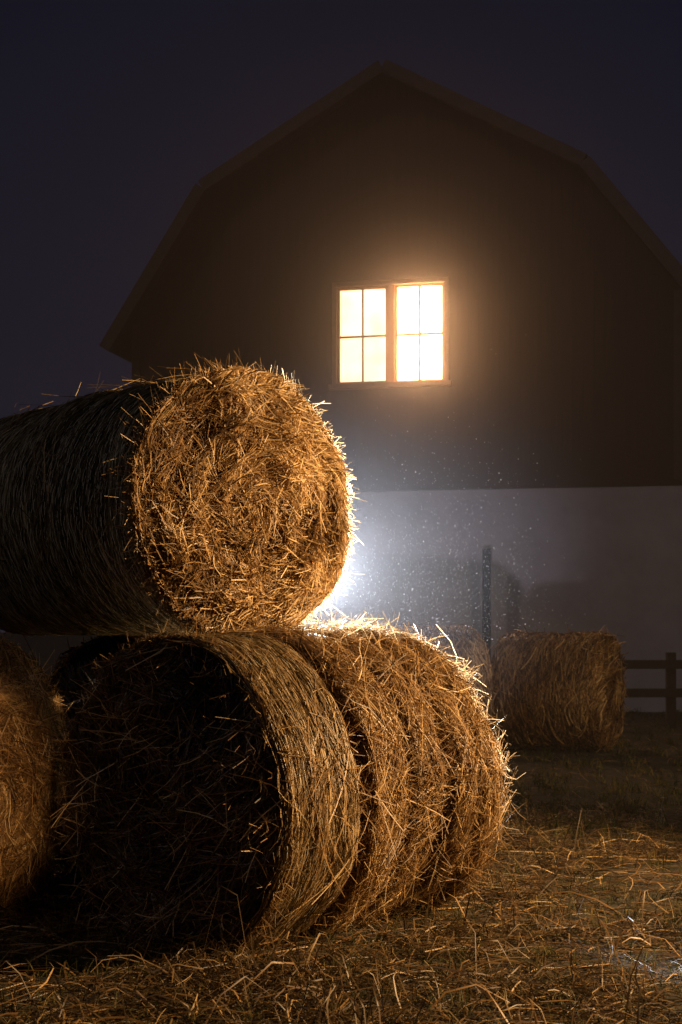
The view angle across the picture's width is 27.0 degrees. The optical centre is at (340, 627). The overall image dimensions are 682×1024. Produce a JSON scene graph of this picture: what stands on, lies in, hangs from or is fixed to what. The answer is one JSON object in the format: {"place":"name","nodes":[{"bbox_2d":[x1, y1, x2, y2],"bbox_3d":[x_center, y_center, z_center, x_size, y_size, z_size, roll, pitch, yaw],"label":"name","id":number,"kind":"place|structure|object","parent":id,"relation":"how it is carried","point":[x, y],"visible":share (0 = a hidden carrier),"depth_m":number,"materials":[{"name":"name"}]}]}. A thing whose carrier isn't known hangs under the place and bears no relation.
{"place":"outdoors","nodes":[
{"label":"outdoors","id":0,"kind":"place"},
{"bbox_2d":[0,632,681,1023],"bbox_3d":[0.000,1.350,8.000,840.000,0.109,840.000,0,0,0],"label":"ground","id":1,"kind":"structure","parent":0,"point":[46,646],"depth_m":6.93,"materials":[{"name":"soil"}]},
{"bbox_2d":[0,625,73,917],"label":"hay bale","id":2,"kind":"object","parent":1,"relation":"on","point":[29,705],"visible":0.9,"depth_m":6.62,"materials":[{"name":"plant"}]},
{"bbox_2d":[47,635,164,881],"bbox_3d":[-0.790,0.670,7.836,1.539,1.418,1.725,0,0,41],"label":"hay bale","id":3,"kind":"object","parent":1,"relation":"on","point":[84,654],"visible":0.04,"depth_m":7.49,"materials":[{"name":"plant"}]},
{"bbox_2d":[0,348,366,637],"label":"hay bale","id":4,"kind":"object","parent":3,"relation":"on","point":[215,498],"visible":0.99,"depth_m":6.50,"materials":[{"name":"plant"}]},
{"bbox_2d":[37,608,524,958],"bbox_3d":[-0.239,0.637,6.313,1.618,1.491,1.864,0,0,41],"label":"hay bale","id":5,"kind":"object","parent":1,"relation":"on","point":[272,776],"visible":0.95,"depth_m":5.79,"materials":[{"name":"plant"}]},
{"bbox_2d":[315,594,333,628],"bbox_3d":[-0.055,0.577,8.500,0.473,1.555,0.542,0,0,0],"label":"flood lamp","id":6,"kind":"object","parent":1,"relation":"on","point":[327,607],"visible":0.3,"depth_m":8.44,"materials":[{"name":"metal"}]},
{"bbox_2d":[0,712,681,1023],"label":"loose straw","id":7,"kind":"object","parent":1,"relation":"on","point":[174,974],"visible":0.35,"depth_m":5.39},
{"bbox_2d":[99,60,681,711],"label":"barn","id":8,"kind":"structure","parent":1,"relation":"on","point":[423,272],"depth_m":23.43,"materials":[{"name":"brown wood"}]},
{"bbox_2d":[340,289,384,381],"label":"window panes","id":9,"kind":"structure","parent":8,"relation":"in","point":[374,300],"depth_m":23.85,"materials":[{"name":"white glass"}]},
{"bbox_2d":[328,277,451,389],"bbox_3d":[0.816,-4.885,23.652,2.070,1.790,0.190,0,0,12],"label":"window frame","id":10,"kind":"structure","parent":8,"relation":"in","point":[446,382],"depth_m":23.60,"materials":[{"name":"paint"}]},
{"bbox_2d":[398,286,441,379],"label":"window panes","id":11,"kind":"structure","parent":8,"relation":"in","point":[431,297],"depth_m":23.63,"materials":[{"name":"white glass"}]},
{"bbox_2d":[357,619,496,729],"bbox_3d":[0.813,0.630,15.500,1.567,1.514,1.594,0,0,-18],"label":"hay bale","id":12,"kind":"object","parent":1,"relation":"on","point":[475,650],"visible":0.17,"depth_m":15.10,"materials":[{"name":"plant"}]},
{"bbox_2d":[482,548,490,659],"bbox_3d":[2.335,0.140,22.815,0.130,2.820,0.130,0,0,0],"label":"wooden post","id":13,"kind":"object","parent":1,"relation":"on","point":[486,582],"visible":0.51,"depth_m":22.75,"materials":[{"name":"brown wood"}]},
{"bbox_2d":[490,624,630,750],"bbox_3d":[2.449,0.670,15.996,1.532,1.424,1.566,0,0,28],"label":"hay bale","id":14,"kind":"object","parent":1,"relation":"on","point":[563,690],"visible":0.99,"depth_m":15.57,"materials":[{"name":"plant"}]},
{"bbox_2d":[623,652,681,728],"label":"wooden fence","id":15,"kind":"object","parent":1,"relation":"on","point":[670,664],"visible":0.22,"depth_m":18.95,"materials":[{"name":"brown wood"}]},
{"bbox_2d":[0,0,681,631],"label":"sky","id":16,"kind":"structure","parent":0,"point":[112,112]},
{"bbox_2d":[305,349,645,641],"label":"dust particles","id":17,"kind":"object","parent":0,"point":[446,574],"visible":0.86,"depth_m":11.01,"materials":[{"name":"white"}]}
]}

